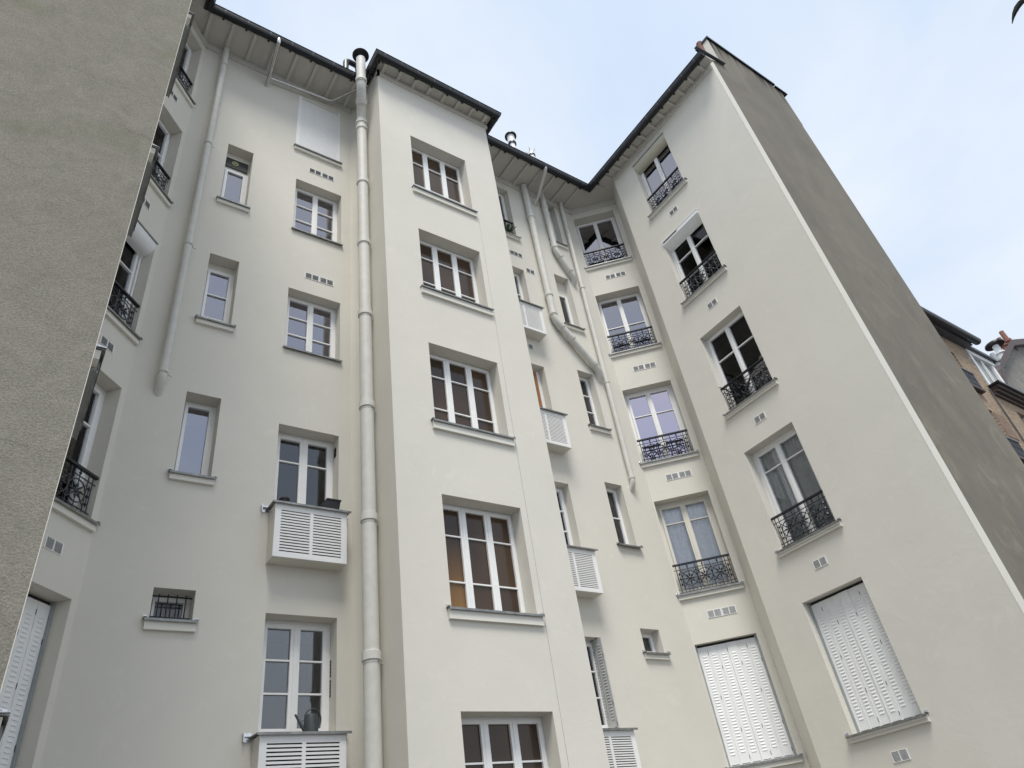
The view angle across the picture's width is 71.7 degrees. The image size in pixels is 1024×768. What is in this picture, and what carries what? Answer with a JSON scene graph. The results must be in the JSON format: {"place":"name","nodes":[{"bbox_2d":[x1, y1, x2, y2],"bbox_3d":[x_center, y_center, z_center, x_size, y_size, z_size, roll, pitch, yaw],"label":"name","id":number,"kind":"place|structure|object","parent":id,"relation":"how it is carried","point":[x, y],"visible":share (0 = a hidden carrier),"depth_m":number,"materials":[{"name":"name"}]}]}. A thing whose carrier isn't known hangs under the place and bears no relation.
{"place":"outdoors","nodes":[
{"label":"outdoors","id":0,"kind":"place"},
{"bbox_2d":[0,0,1023,767],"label":"apartment building","id":1,"kind":"structure","parent":0,"point":[590,512],"depth_m":11.48,"materials":[{"name":"paint"}]},
{"bbox_2d":[55,384,105,508],"bbox_3d":[-5.653,0.603,8.793,0.104,2.050,1.170,-13,-36,5],"label":"window","id":2,"kind":"structure","parent":1,"relation":"in","point":[79,450],"depth_m":9.19,"materials":[{"name":"white paint"}]},
{"bbox_2d":[108,241,139,317],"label":"window","id":3,"kind":"structure","parent":1,"relation":"in","point":[128,263],"depth_m":11.01,"materials":[{"name":"white paint"}]},
{"bbox_2d":[152,119,170,178],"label":"window","id":4,"kind":"structure","parent":1,"relation":"in","point":[162,136],"depth_m":13.05,"materials":[{"name":"white paint"}]},
{"bbox_2d":[149,597,189,617],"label":"window","id":5,"kind":"structure","parent":1,"relation":"in","point":[162,601],"depth_m":8.95,"materials":[{"name":"white paint"}]},
{"bbox_2d":[178,43,191,80],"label":"window","id":6,"kind":"structure","parent":1,"relation":"in","point":[186,56],"depth_m":14.89,"materials":[{"name":"white paint"}]},
{"bbox_2d":[174,401,215,474],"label":"window","id":7,"kind":"structure","parent":1,"relation":"in","point":[198,420],"depth_m":10.40,"materials":[{"name":"glass"}]},
{"bbox_2d":[200,263,234,322],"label":"window","id":8,"kind":"structure","parent":1,"relation":"in","point":[218,289],"depth_m":12.13,"materials":[{"name":"white paint"}]},
{"bbox_2d":[220,153,249,203],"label":"window","id":9,"kind":"structure","parent":1,"relation":"in","point":[234,182],"depth_m":13.87,"materials":[{"name":"white paint"}]},
{"bbox_2d":[278,497,289,501],"bbox_3d":[-3.281,1.715,10.188,0.156,0.125,0.156,16,-43,-31],"label":"flower pot","id":10,"kind":"object","parent":1,"relation":"on","point":[287,499],"visible":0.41,"depth_m":10.16,"materials":[{"name":"black plastic"}]},
{"bbox_2d":[257,620,329,731],"bbox_3d":[-3.087,4.074,9.503,0.980,1.470,0.934,16,-43,-31],"label":"window","id":11,"kind":"structure","parent":1,"relation":"in","point":[296,655],"depth_m":9.72,"materials":[{"name":"white glass"}]},
{"bbox_2d":[274,433,332,505],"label":"window","id":12,"kind":"structure","parent":1,"relation":"in","point":[304,466],"depth_m":11.10,"materials":[{"name":"glass"}]},
{"bbox_2d":[294,708,321,730],"bbox_3d":[-2.485,4.111,8.658,0.183,0.289,0.318,-27,-40,22],"label":"watering can","id":13,"kind":"object","parent":1,"relation":"on","point":[310,722],"visible":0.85,"depth_m":8.61,"materials":[{"name":"grey metal"}]},
{"bbox_2d":[285,296,335,357],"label":"window","id":14,"kind":"structure","parent":1,"relation":"in","point":[310,327],"depth_m":12.83,"materials":[{"name":"white paint"}]},
{"bbox_2d":[293,188,336,241],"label":"window","id":15,"kind":"structure","parent":1,"relation":"in","point":[314,214],"depth_m":14.68,"materials":[{"name":"white paint"}]},
{"bbox_2d":[320,498,341,508],"bbox_3d":[-2.737,1.858,10.574,0.300,0.205,0.250,16,-43,-31],"label":"plant crate","id":16,"kind":"object","parent":1,"relation":"on","point":[331,503],"visible":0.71,"depth_m":10.53,"materials":[{"name":"black plastic"}]},
{"bbox_2d":[411,148,464,205],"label":"window","id":17,"kind":"structure","parent":1,"relation":"in","point":[434,175],"depth_m":15.92,"materials":[{"name":"white paint"}]},
{"bbox_2d":[419,240,478,303],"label":"window","id":18,"kind":"structure","parent":1,"relation":"in","point":[443,270],"depth_m":14.11,"materials":[{"name":"white paint"}]},
{"bbox_2d":[429,354,498,433],"bbox_3d":[-0.900,0.266,12.227,1.410,1.650,0.100,16,-43,-31],"label":"window","id":19,"kind":"structure","parent":1,"relation":"in","point":[462,393],"depth_m":12.32,"materials":[{"name":"white paint"}]},
{"bbox_2d":[443,504,524,612],"bbox_3d":[-0.495,2.632,10.469,1.410,1.720,0.100,16,-43,-31],"label":"window","id":20,"kind":"structure","parent":1,"relation":"in","point":[483,569],"depth_m":10.51,"materials":[{"name":"glass"}]},
{"bbox_2d":[498,194,509,230],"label":"window","id":21,"kind":"structure","parent":1,"relation":"in","point":[501,199],"depth_m":19.08,"materials":[{"name":"white paint"}]},
{"bbox_2d":[461,717,547,767],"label":"window","id":22,"kind":"structure","parent":1,"relation":"in","point":[488,742],"depth_m":9.04,"materials":[{"name":"glass"}]},
{"bbox_2d":[503,220,516,232],"bbox_3d":[-0.198,-3.970,18.362,0.738,0.645,0.756,16,-43,-31],"label":"potted plant","id":23,"kind":"object","parent":1,"relation":"on","point":[511,229],"visible":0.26,"depth_m":18.23,"materials":[{"name":"green plant"}]},
{"bbox_2d":[513,273,523,299],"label":"window","id":24,"kind":"structure","parent":1,"relation":"in","point":[517,279],"depth_m":17.31,"materials":[{"name":"white paint"}]},
{"bbox_2d":[532,370,545,407],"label":"window","id":25,"kind":"structure","parent":1,"relation":"in","point":[537,373],"depth_m":15.47,"materials":[{"name":"white paint"}]},
{"bbox_2d":[549,211,556,240],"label":"window","id":26,"kind":"structure","parent":1,"relation":"in","point":[549,211],"depth_m":19.99,"materials":[{"name":"white paint"}]},
{"bbox_2d":[555,487,573,545],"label":"window","id":27,"kind":"structure","parent":1,"relation":"in","point":[567,532],"depth_m":13.66,"materials":[{"name":"white paint"}]},
{"bbox_2d":[556,282,573,324],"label":"window","id":28,"kind":"structure","parent":1,"relation":"in","point":[560,287],"depth_m":18.08,"materials":[{"name":"white paint"}]},
{"bbox_2d":[579,377,598,425],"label":"window","id":29,"kind":"structure","parent":1,"relation":"in","point":[587,396],"depth_m":16.24,"materials":[{"name":"white paint"}]},
{"bbox_2d":[585,641,607,727],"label":"window","id":30,"kind":"structure","parent":1,"relation":"in","point":[589,646],"depth_m":11.81,"materials":[{"name":"white paint"}]},
{"bbox_2d":[575,217,626,265],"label":"window","id":31,"kind":"structure","parent":1,"relation":"in","point":[604,233],"depth_m":20.26,"materials":[{"name":"white paint"}]},
{"bbox_2d":[606,488,628,543],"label":"window","id":32,"kind":"structure","parent":1,"relation":"in","point":[613,501],"depth_m":14.53,"materials":[{"name":"white paint"}]},
{"bbox_2d":[597,293,654,352],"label":"window","id":33,"kind":"structure","parent":1,"relation":"in","point":[626,313],"depth_m":18.42,"materials":[{"name":"white paint"}]},
{"bbox_2d":[641,633,655,651],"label":"window","id":34,"kind":"structure","parent":1,"relation":"in","point":[647,638],"depth_m":13.00,"materials":[{"name":"white paint"}]},
{"bbox_2d":[624,385,692,461],"bbox_3d":[3.366,0.966,16.394,1.160,2.020,0.104,-13,-36,5],"label":"window","id":35,"kind":"structure","parent":1,"relation":"in","point":[652,412],"depth_m":16.49,"materials":[{"name":"glass"}]},
{"bbox_2d":[642,145,682,206],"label":"window","id":36,"kind":"structure","parent":1,"relation":"in","point":[664,164],"depth_m":18.57,"materials":[{"name":"white paint"}]},
{"bbox_2d":[655,495,735,593],"bbox_3d":[3.775,3.345,14.655,1.160,2.050,0.150,-13,-36,5],"label":"window","id":37,"kind":"structure","parent":1,"relation":"in","point":[690,529],"depth_m":14.76,"materials":[{"name":"clear glass"}]},
{"bbox_2d":[673,223,721,295],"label":"window","id":38,"kind":"structure","parent":1,"relation":"in","point":[698,245],"depth_m":16.72,"materials":[{"name":"white paint"}]},
{"bbox_2d":[706,312,771,407],"bbox_3d":[5.130,-0.374,14.997,0.934,2.020,1.180,16,-43,-31],"label":"window","id":39,"kind":"structure","parent":1,"relation":"in","point":[733,349],"depth_m":15.00,"materials":[{"name":"white paint"}]},
{"bbox_2d":[718,374,759,399],"bbox_3d":[4.723,0.142,14.456,0.819,0.651,0.940,-29,-41,25],"label":"potted plant","id":40,"kind":"object","parent":1,"relation":"on","point":[738,391],"visible":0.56,"depth_m":14.32,"materials":[{"name":"green plant"}]},
{"bbox_2d":[752,428,834,544],"bbox_3d":[5.246,1.909,13.061,0.156,2.050,1.181,15,-43,-30],"label":"window","id":41,"kind":"structure","parent":1,"relation":"in","point":[788,477],"depth_m":13.24,"materials":[{"name":"glass"}]},
{"bbox_2d":[216,0,1023,355],"label":"sky","id":42,"kind":"structure","parent":0,"point":[915,108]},
{"bbox_2d":[921,306,1023,463],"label":"brick building","id":43,"kind":"structure","parent":0,"point":[1002,400],"depth_m":28.70,"materials":[{"name":"brick"}]},
{"label":"ground","id":44,"kind":"structure","parent":0,"visible":0},
{"bbox_2d":[985,330,1023,391],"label":"gabled building","id":45,"kind":"structure","parent":44,"relation":"on","point":[1009,363],"depth_m":38.36,"materials":[{"name":"paint"}]},
{"bbox_2d":[1012,0,1023,23],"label":"arching plant","id":46,"kind":"object","parent":44,"relation":"on","point":[1018,5],"visible":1,"depth_m":3.04,"materials":[{"name":"green plant"}]}
]}

